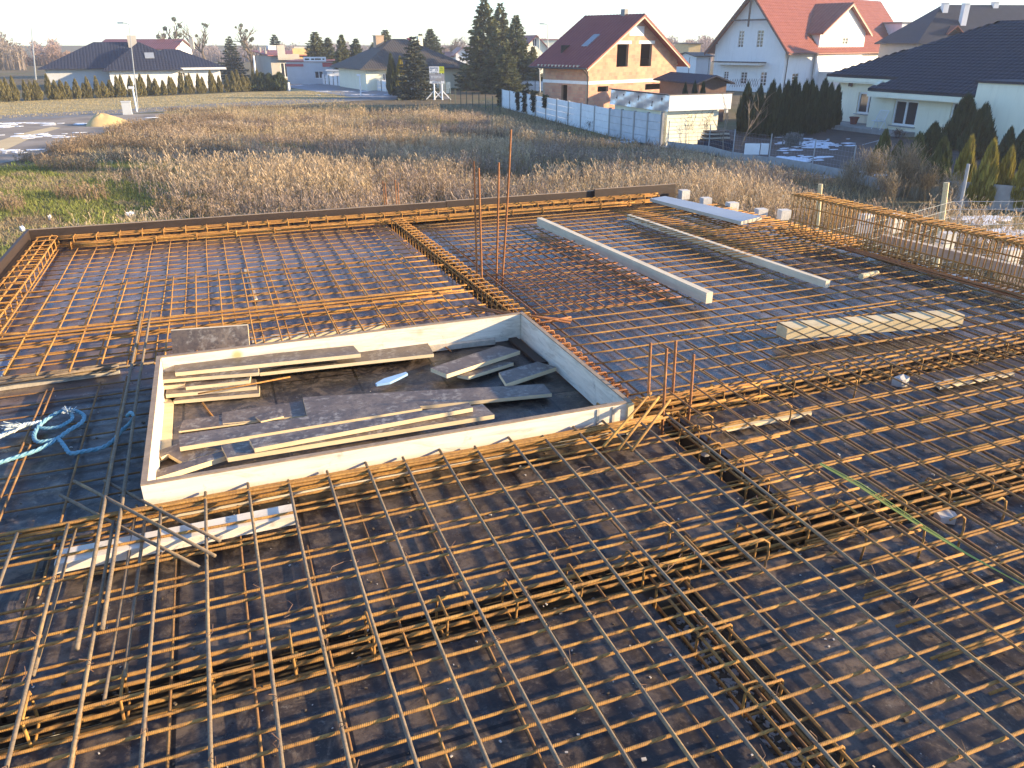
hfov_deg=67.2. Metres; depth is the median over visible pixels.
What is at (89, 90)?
thuja
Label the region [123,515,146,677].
loose rebar
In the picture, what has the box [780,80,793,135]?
thuja
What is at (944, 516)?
rubble lump
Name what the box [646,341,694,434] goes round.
column starter
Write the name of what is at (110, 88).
thuja
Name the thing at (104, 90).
thuja
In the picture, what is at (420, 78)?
spruce
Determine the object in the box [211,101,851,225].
pale reeds
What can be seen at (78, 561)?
plank
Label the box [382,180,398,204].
column starter
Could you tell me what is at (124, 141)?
brown weeds
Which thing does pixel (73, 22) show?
sky
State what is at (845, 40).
window
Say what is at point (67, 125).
dirt track
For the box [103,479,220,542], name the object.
loose rebar
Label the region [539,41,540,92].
street lamp
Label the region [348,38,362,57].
spruce
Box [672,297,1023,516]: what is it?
rebar mat
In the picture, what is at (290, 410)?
plank
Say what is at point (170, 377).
plank
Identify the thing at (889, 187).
dry shrub
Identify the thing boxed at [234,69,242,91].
thuja
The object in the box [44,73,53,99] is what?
thuja
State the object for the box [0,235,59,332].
beam cage
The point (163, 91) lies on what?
thuja
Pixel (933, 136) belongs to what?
thuja
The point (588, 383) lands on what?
opening frame
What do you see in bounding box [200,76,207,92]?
thuja
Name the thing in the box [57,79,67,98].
thuja
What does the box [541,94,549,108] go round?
ivy
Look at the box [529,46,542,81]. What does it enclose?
spruce
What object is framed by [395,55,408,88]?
thuja
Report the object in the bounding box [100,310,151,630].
loose rebar
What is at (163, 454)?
plank
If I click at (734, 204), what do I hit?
spacer block
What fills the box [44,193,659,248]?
beam cage
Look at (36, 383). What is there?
plank
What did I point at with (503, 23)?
spruce
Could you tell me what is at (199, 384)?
plank
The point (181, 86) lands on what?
thuja
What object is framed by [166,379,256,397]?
plank
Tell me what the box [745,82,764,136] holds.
thuja
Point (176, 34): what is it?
bare tree
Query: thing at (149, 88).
thuja
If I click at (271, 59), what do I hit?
apartment block
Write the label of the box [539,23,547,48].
street lamp
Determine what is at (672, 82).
garden shed
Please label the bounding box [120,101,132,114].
utility box
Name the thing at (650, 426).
loose rebar
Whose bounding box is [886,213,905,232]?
spacer block
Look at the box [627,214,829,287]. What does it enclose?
timber batten
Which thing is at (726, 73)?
window
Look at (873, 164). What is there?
dry shrub
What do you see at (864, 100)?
window
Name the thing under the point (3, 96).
thuja
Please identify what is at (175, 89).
thuja
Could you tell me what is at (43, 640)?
loose rebar
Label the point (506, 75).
spruce
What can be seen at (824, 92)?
thuja
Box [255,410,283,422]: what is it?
plank
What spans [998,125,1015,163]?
thuja
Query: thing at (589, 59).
brick house
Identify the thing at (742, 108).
thuja
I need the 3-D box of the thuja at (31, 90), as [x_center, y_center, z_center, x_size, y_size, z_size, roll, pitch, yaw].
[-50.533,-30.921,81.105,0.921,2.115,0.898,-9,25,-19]
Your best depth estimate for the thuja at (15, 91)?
79.64 m
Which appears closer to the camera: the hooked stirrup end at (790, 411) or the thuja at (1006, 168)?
the hooked stirrup end at (790, 411)
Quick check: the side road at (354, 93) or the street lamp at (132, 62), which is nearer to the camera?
the street lamp at (132, 62)
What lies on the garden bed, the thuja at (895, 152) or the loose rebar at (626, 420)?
the thuja at (895, 152)
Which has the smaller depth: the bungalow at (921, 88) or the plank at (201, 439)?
the plank at (201, 439)
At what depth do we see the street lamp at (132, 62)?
69.24 m
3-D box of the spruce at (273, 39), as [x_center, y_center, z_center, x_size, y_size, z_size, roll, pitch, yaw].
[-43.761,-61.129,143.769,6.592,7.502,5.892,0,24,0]
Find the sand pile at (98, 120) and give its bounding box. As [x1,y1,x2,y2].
[86,113,132,126]
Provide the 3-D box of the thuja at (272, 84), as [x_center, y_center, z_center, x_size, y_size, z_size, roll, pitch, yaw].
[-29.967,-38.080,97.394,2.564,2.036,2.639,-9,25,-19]
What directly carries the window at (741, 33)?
in the white house at (768, 42)
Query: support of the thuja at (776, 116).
on the garden bed
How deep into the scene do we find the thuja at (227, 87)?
94.72 m
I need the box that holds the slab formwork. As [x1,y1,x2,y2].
[0,183,1023,767]
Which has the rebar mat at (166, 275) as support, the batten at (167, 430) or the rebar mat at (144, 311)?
the rebar mat at (144, 311)
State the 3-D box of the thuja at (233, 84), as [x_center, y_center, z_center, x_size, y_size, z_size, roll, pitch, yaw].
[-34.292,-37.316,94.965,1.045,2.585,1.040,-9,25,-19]
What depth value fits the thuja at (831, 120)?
52.81 m
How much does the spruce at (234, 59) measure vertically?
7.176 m
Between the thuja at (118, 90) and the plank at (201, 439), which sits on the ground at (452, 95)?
the thuja at (118, 90)
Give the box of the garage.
[609,88,731,144]
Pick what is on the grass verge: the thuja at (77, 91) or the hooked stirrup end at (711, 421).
the thuja at (77, 91)
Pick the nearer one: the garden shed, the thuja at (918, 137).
the thuja at (918, 137)
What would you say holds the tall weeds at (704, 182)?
on the ground at (452, 95)
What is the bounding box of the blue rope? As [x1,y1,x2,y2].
[0,406,135,464]
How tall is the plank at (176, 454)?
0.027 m
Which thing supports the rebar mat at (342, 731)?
on the slab formwork
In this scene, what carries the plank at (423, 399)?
on the slab formwork
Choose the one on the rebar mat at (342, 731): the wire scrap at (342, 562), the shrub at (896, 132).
the wire scrap at (342, 562)
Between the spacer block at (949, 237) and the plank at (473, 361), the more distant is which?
the spacer block at (949, 237)
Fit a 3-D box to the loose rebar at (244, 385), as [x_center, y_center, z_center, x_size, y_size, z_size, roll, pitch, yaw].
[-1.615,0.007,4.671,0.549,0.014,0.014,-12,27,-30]
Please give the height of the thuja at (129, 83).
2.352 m
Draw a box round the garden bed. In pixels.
[696,129,1017,181]
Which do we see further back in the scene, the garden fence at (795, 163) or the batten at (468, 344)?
the garden fence at (795, 163)
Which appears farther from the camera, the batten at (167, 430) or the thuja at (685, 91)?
the thuja at (685, 91)
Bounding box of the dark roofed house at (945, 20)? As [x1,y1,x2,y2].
[874,2,1023,57]
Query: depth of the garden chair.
51.49 m
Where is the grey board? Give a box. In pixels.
[0,354,12,375]
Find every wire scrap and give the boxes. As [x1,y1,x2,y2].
[275,594,314,617]
[329,559,358,573]
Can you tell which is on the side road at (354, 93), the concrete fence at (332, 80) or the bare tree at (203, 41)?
the concrete fence at (332, 80)
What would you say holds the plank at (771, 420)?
on the slab formwork
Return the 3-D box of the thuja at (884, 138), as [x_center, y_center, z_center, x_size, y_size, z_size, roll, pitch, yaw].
[17.331,-10.886,36.064,1.009,2.159,1.063,-9,25,-19]
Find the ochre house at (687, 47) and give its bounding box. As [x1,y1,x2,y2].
[674,43,703,52]
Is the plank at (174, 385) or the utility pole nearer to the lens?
the plank at (174, 385)
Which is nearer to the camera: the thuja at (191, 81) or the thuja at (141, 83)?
the thuja at (141, 83)
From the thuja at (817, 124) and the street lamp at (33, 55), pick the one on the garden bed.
the thuja at (817, 124)
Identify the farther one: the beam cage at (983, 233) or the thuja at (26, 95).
the thuja at (26, 95)
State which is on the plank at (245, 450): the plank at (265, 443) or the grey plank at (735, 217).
the plank at (265, 443)
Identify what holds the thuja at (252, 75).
on the ground at (452, 95)
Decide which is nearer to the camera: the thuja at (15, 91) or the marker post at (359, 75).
the thuja at (15, 91)
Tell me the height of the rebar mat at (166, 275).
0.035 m
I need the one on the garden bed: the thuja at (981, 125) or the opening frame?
the thuja at (981, 125)
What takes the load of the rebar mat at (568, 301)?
on the rebar mat at (944, 572)
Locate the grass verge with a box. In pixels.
[0,88,357,114]
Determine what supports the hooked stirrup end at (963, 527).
on the slab formwork
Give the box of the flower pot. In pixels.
[849,116,859,123]
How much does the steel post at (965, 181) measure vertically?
2.043 m
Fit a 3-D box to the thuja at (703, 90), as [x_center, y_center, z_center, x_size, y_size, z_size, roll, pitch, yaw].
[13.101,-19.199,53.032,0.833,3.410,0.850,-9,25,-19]
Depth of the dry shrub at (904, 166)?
30.28 m
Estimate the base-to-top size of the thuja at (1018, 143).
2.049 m
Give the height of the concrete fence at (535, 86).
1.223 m
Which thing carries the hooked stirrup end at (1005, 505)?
on the slab formwork
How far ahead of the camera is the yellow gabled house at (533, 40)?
135.76 m
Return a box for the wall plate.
[879,234,1023,277]
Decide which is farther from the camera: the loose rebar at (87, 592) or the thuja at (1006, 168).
the thuja at (1006, 168)
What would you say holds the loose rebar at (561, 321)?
on the beam cage at (497, 296)
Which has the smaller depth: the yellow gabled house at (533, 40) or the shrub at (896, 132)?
the shrub at (896, 132)
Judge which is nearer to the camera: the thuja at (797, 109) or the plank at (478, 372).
the plank at (478, 372)
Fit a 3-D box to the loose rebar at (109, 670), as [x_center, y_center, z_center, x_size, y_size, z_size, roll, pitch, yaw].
[-1.492,0.782,2.959,0.016,0.016,1.221,-8,25,-18]
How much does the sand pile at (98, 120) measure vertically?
0.878 m
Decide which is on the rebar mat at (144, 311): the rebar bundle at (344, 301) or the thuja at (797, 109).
the rebar bundle at (344, 301)
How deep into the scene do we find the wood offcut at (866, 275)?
7.00 m
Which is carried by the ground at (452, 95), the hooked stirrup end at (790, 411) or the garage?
the garage
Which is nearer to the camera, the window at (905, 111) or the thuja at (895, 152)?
the thuja at (895, 152)
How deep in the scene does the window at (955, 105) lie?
47.61 m
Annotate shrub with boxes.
[698,110,717,129]
[712,91,730,149]
[741,89,771,145]
[781,131,803,146]
[838,155,868,190]
[856,143,892,186]
[868,166,917,202]
[881,136,934,197]
[891,128,906,137]
[907,159,946,200]
[932,168,965,210]
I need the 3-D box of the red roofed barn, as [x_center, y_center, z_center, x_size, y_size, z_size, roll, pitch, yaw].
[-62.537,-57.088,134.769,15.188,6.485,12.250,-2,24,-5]
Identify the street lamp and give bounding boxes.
[31,26,36,79]
[117,22,138,108]
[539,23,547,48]
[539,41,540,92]
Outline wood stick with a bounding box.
[244,269,257,299]
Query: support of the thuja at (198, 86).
on the ground at (452, 95)
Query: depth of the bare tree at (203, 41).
141.98 m
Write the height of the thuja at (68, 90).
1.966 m
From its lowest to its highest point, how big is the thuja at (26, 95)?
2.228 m
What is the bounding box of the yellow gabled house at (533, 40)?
[521,35,548,73]
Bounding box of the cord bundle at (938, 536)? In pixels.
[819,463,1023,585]
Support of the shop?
on the ground at (452, 95)
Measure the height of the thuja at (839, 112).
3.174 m
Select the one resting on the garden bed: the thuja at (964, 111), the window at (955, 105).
the thuja at (964, 111)
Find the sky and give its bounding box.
[0,0,1023,45]
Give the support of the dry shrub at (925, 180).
on the ground at (452, 95)
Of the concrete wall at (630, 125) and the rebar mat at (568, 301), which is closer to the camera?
the rebar mat at (568, 301)
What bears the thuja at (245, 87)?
on the ground at (452, 95)
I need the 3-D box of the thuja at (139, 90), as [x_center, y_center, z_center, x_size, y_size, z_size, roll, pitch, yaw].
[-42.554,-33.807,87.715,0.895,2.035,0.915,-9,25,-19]
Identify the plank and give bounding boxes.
[0,365,119,390]
[54,504,294,573]
[156,451,226,478]
[159,443,178,458]
[163,368,258,382]
[163,382,185,389]
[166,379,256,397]
[167,445,222,462]
[173,385,259,403]
[174,346,360,375]
[179,401,421,450]
[179,415,258,432]
[186,376,250,389]
[221,404,493,461]
[222,401,306,423]
[249,403,472,452]
[251,323,387,343]
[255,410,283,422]
[260,343,433,375]
[303,384,551,415]
[431,345,519,377]
[457,361,513,379]
[499,362,555,385]
[650,196,761,224]
[722,409,811,431]
[935,372,1014,389]
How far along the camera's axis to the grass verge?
80.32 m
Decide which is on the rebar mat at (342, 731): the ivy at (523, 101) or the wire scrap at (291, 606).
the wire scrap at (291, 606)
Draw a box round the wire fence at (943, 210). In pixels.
[815,182,1023,269]
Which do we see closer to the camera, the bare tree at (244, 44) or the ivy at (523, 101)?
the ivy at (523, 101)
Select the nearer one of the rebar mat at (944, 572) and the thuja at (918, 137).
the rebar mat at (944, 572)
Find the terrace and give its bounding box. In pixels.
[831,122,914,137]
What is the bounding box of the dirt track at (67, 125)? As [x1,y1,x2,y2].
[0,113,167,162]
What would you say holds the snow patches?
on the ground at (452, 95)
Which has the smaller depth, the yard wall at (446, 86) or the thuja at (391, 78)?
the thuja at (391, 78)
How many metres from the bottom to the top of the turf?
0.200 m
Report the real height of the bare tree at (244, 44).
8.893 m
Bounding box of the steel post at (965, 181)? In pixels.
[957,164,969,223]
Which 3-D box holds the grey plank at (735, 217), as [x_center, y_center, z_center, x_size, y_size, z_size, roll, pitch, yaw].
[2.248,-2.089,9.223,0.408,0.038,1.592,-15,28,-31]
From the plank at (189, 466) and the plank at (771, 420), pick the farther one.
the plank at (771, 420)
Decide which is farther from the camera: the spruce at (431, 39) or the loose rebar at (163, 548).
the spruce at (431, 39)
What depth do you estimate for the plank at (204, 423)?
4.38 m
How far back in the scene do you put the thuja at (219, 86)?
93.95 m
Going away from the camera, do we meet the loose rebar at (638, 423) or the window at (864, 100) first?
the loose rebar at (638, 423)
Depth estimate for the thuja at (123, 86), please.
86.49 m
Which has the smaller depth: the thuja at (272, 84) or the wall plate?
the wall plate
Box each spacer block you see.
[678,189,689,199]
[700,197,711,205]
[725,201,738,210]
[754,208,767,218]
[776,209,791,219]
[856,213,874,232]
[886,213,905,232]
[935,231,956,248]
[998,247,1021,263]
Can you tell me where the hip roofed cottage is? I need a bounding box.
[329,35,462,90]
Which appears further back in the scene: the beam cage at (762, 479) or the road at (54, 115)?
the road at (54, 115)
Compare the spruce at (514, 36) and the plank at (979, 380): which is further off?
the spruce at (514, 36)
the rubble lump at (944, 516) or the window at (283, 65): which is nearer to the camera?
the rubble lump at (944, 516)
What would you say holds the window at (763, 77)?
in the white house at (768, 42)
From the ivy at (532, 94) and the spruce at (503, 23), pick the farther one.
the spruce at (503, 23)
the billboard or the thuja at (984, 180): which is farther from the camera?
the billboard
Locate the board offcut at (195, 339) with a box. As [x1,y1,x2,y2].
[171,324,249,353]
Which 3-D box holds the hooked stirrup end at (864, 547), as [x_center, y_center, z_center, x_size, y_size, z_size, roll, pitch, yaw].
[1.447,0.678,3.234,0.112,0.169,0.035,-9,25,-19]
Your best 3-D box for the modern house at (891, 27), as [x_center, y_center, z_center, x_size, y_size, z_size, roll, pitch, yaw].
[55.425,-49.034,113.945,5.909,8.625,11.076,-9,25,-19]
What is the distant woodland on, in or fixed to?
on the ground at (452, 95)
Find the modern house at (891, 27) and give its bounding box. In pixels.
[883,22,910,34]
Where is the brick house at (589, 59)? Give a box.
[528,9,689,109]
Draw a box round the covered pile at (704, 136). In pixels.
[697,130,734,149]
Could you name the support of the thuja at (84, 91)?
on the ground at (452, 95)
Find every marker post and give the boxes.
[128,86,137,111]
[357,74,361,95]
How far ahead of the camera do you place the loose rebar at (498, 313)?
5.90 m
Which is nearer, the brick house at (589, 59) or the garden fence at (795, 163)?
the garden fence at (795, 163)
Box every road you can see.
[0,96,448,120]
[290,84,404,97]
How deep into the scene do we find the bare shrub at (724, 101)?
42.97 m
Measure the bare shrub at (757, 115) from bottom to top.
3.184 m
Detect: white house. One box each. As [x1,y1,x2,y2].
[676,52,714,74]
[688,0,892,91]
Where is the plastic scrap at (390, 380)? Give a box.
[375,372,407,385]
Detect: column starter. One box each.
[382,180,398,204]
[473,129,511,303]
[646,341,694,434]
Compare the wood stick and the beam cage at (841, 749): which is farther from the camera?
the wood stick
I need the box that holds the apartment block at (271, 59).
[251,45,306,79]
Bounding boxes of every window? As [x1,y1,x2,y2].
[180,72,184,82]
[280,63,286,76]
[314,71,322,77]
[724,71,728,79]
[738,31,744,46]
[740,72,747,83]
[756,30,763,46]
[759,72,766,85]
[792,73,798,81]
[842,37,847,44]
[853,92,870,114]
[888,100,918,127]
[950,103,958,118]
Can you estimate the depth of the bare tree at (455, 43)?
193.71 m
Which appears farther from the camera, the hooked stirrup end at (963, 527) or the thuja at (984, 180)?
the thuja at (984, 180)
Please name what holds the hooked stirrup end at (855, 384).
on the slab formwork
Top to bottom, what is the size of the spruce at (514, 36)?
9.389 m
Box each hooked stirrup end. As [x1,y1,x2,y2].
[649,521,670,557]
[697,414,712,440]
[749,538,769,568]
[777,402,791,428]
[844,377,857,398]
[849,526,867,559]
[908,524,925,557]
[949,514,965,546]
[991,497,1006,525]
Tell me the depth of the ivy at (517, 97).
67.81 m
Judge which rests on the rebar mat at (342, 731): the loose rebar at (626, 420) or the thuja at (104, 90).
the loose rebar at (626, 420)
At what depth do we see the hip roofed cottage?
101.72 m
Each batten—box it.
[160,393,173,461]
[429,337,494,351]
[508,337,547,363]
[537,217,712,303]
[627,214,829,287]
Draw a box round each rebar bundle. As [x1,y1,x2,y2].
[0,286,463,349]
[0,361,153,384]
[0,412,669,553]
[631,379,774,417]
[775,229,1023,300]
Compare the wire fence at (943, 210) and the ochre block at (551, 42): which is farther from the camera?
the ochre block at (551, 42)
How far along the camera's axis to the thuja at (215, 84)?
93.76 m
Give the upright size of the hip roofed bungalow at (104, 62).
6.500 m
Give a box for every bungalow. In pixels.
[37,35,225,89]
[827,20,1023,143]
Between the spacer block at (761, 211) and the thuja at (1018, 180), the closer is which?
the spacer block at (761, 211)
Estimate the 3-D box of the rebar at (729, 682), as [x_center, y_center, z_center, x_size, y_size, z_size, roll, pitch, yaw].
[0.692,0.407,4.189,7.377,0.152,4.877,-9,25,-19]
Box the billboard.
[425,66,450,99]
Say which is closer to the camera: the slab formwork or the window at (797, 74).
the slab formwork
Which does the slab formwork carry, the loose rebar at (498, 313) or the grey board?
the grey board
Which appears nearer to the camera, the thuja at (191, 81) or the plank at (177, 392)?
the plank at (177, 392)
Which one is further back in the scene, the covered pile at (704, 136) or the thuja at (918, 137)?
the covered pile at (704, 136)
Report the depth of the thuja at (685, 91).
53.78 m
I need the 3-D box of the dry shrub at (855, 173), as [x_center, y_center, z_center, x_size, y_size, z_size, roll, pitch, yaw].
[14.044,-8.741,31.855,1.416,1.432,1.394,-9,25,-19]
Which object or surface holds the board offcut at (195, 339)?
on the slab formwork
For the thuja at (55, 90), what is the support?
on the grass verge
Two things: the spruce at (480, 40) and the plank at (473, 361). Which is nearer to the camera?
the plank at (473, 361)
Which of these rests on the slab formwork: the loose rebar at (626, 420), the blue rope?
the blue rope
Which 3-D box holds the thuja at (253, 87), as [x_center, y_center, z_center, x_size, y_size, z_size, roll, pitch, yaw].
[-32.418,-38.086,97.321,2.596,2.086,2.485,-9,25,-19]
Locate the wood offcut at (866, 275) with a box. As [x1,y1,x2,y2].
[858,270,878,278]
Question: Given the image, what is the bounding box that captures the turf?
[0,157,239,257]
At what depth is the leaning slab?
38.38 m
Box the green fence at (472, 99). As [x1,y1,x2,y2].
[449,88,499,110]
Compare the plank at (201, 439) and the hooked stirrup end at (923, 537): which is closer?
the hooked stirrup end at (923, 537)
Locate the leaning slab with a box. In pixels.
[744,143,768,154]
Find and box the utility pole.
[253,55,255,72]
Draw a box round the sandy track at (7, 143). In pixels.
[0,127,58,151]
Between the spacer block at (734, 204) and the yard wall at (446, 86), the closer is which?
the spacer block at (734, 204)
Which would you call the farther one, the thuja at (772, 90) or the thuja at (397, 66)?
the thuja at (397, 66)
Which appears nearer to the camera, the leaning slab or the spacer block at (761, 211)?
the spacer block at (761, 211)
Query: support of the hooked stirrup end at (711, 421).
on the slab formwork
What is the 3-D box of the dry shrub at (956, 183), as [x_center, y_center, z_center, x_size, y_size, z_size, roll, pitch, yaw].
[15.872,-7.092,27.975,1.087,1.560,1.075,9,26,20]
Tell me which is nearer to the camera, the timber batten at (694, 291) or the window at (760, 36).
the timber batten at (694, 291)
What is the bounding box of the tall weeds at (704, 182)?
[42,99,1023,287]
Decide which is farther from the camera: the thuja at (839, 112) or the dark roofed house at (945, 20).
the dark roofed house at (945, 20)
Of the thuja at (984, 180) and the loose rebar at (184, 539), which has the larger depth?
the thuja at (984, 180)
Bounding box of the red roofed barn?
[102,37,194,53]
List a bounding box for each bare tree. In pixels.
[156,17,184,38]
[174,21,210,58]
[234,23,259,70]
[442,37,463,51]
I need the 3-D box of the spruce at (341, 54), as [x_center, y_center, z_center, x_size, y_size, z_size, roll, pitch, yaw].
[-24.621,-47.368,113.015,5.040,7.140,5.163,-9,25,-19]
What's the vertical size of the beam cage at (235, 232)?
0.079 m
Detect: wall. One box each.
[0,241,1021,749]
[439,81,450,93]
[501,89,664,145]
[940,181,1023,211]
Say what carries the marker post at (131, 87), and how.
on the road at (54, 115)
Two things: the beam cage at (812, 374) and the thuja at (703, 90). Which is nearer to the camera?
the beam cage at (812, 374)
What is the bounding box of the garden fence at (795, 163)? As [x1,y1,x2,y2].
[667,120,901,194]
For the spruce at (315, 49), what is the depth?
119.81 m
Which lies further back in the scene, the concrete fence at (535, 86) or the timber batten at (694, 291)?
the concrete fence at (535, 86)
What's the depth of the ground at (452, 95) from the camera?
40.20 m
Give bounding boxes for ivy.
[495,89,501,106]
[513,91,520,110]
[520,90,528,112]
[529,89,538,111]
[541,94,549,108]
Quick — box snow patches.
[0,84,1023,242]
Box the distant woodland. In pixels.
[0,31,713,69]
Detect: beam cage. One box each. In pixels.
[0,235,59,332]
[0,457,1023,755]
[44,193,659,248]
[62,200,634,249]
[390,218,536,321]
[532,318,629,397]
[588,333,1023,420]
[648,570,858,767]
[659,411,800,529]
[789,192,1023,294]
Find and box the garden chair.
[871,110,888,129]
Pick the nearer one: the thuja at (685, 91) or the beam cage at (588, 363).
the beam cage at (588, 363)
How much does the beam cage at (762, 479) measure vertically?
0.144 m
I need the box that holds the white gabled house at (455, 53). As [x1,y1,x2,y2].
[442,47,468,64]
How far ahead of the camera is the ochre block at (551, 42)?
171.51 m
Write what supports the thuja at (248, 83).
on the ground at (452, 95)
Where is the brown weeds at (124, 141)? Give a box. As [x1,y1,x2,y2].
[0,110,235,217]
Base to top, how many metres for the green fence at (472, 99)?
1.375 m
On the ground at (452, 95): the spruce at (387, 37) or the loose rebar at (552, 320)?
the spruce at (387, 37)
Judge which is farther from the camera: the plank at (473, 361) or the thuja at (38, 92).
the thuja at (38, 92)
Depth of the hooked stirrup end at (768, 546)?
3.16 m
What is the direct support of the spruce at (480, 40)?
on the ground at (452, 95)
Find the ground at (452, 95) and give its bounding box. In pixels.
[0,45,1023,761]
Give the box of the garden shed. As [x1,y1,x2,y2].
[653,72,758,121]
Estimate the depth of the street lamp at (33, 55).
125.08 m
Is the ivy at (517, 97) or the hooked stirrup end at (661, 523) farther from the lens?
the ivy at (517, 97)
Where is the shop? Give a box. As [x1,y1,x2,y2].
[285,57,338,84]
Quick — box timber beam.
[776,309,964,339]
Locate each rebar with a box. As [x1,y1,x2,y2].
[3,278,1023,767]
[31,528,77,676]
[58,494,200,568]
[72,480,216,557]
[74,313,141,650]
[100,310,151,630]
[101,504,137,706]
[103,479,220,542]
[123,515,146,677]
[198,376,290,394]
[468,305,569,323]
[469,302,545,329]
[536,316,570,323]
[602,392,651,447]
[617,396,659,450]
[630,399,670,451]
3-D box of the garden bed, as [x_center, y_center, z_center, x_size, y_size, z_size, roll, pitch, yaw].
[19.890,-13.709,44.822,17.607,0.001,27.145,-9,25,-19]
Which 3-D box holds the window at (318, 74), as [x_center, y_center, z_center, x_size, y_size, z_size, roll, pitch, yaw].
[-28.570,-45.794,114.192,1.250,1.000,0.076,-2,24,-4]
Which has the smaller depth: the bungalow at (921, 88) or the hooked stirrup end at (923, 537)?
the hooked stirrup end at (923, 537)
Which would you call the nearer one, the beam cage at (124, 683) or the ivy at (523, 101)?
the beam cage at (124, 683)
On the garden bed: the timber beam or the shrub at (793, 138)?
the shrub at (793, 138)
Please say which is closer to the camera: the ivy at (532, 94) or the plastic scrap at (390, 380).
the plastic scrap at (390, 380)
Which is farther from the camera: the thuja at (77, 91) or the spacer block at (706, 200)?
the thuja at (77, 91)
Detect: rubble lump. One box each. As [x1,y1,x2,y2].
[891,374,909,386]
[933,509,956,524]
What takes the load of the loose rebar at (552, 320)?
on the beam cage at (588, 363)
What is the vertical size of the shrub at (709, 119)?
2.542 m
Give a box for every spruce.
[217,36,249,79]
[269,34,280,44]
[303,32,334,58]
[322,37,336,58]
[331,34,350,72]
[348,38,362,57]
[380,30,390,41]
[390,37,440,99]
[423,29,444,54]
[451,0,504,90]
[473,50,502,93]
[484,43,526,93]
[493,2,509,53]
[500,15,538,90]
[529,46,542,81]
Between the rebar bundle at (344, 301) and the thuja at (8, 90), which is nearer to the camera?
the rebar bundle at (344, 301)
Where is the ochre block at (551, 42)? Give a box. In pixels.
[541,39,557,46]
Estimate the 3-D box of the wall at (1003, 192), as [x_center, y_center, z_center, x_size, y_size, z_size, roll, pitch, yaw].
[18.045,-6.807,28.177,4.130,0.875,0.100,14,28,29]
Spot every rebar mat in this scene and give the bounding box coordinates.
[0,225,479,385]
[0,254,485,375]
[0,376,153,595]
[0,413,1023,767]
[0,425,1023,767]
[416,202,1023,695]
[452,237,680,314]
[613,287,1023,654]
[614,204,872,258]
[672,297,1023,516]
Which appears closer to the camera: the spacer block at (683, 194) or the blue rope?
the blue rope
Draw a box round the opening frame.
[140,312,633,520]
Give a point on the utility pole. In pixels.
(254, 63)
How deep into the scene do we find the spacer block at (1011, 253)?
7.30 m
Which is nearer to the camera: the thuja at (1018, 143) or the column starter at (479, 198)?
the column starter at (479, 198)
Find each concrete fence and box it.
[322,74,414,91]
[480,81,542,90]
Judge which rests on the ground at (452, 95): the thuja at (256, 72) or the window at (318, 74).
the thuja at (256, 72)
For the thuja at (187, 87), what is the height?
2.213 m
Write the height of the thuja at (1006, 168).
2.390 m
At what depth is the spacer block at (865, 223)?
8.80 m
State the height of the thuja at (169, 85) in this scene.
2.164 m
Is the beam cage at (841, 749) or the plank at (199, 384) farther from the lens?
the plank at (199, 384)
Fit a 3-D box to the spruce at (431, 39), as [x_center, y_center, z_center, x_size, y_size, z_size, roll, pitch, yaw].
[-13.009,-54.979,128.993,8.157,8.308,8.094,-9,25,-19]
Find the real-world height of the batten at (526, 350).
0.023 m
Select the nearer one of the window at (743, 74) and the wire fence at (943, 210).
the wire fence at (943, 210)
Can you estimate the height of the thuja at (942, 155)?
2.112 m
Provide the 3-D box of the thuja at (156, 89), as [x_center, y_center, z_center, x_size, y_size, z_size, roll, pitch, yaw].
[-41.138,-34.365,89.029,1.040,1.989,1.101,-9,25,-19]
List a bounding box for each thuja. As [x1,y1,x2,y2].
[0,79,7,101]
[2,78,12,101]
[9,75,19,100]
[21,79,30,100]
[28,79,36,100]
[33,80,43,100]
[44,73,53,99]
[51,80,61,99]
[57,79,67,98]
[64,80,73,98]
[72,78,82,98]
[81,83,87,98]
[84,76,93,97]
[93,75,101,97]
[100,81,109,97]
[106,80,115,96]
[113,75,122,96]
[118,74,126,96]
[126,75,135,95]
[134,78,142,95]
[137,74,146,95]
[146,74,153,95]
[151,78,160,95]
[160,80,167,94]
[167,76,174,94]
[170,77,177,94]
[177,71,184,93]
[184,75,192,93]
[187,73,194,92]
[195,74,202,93]
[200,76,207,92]
[207,69,215,92]
[211,74,217,92]
[217,75,222,92]
[223,75,231,91]
[230,71,237,91]
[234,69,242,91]
[241,74,247,91]
[245,76,251,90]
[249,77,259,90]
[251,68,256,90]
[253,72,266,90]
[255,68,258,83]
[261,72,274,90]
[268,75,283,90]
[273,71,289,90]
[385,52,397,95]
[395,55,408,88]
[682,82,687,93]
[691,80,697,93]
[700,80,705,92]
[736,82,753,133]
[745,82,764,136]
[761,80,776,136]
[766,83,783,137]
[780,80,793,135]
[789,83,802,133]
[791,74,797,123]
[801,79,809,133]
[803,78,817,134]
[806,84,821,134]
[819,76,830,132]
[827,82,835,129]
[832,83,843,127]
[870,127,892,172]
[890,140,903,172]
[903,130,924,170]
[922,121,943,160]
[924,136,953,182]
[942,92,978,149]
[951,134,977,181]
[956,101,996,159]
[965,136,999,207]
[977,129,998,159]
[995,144,1016,184]
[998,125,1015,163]
[1008,129,1023,169]
[1009,159,1023,210]

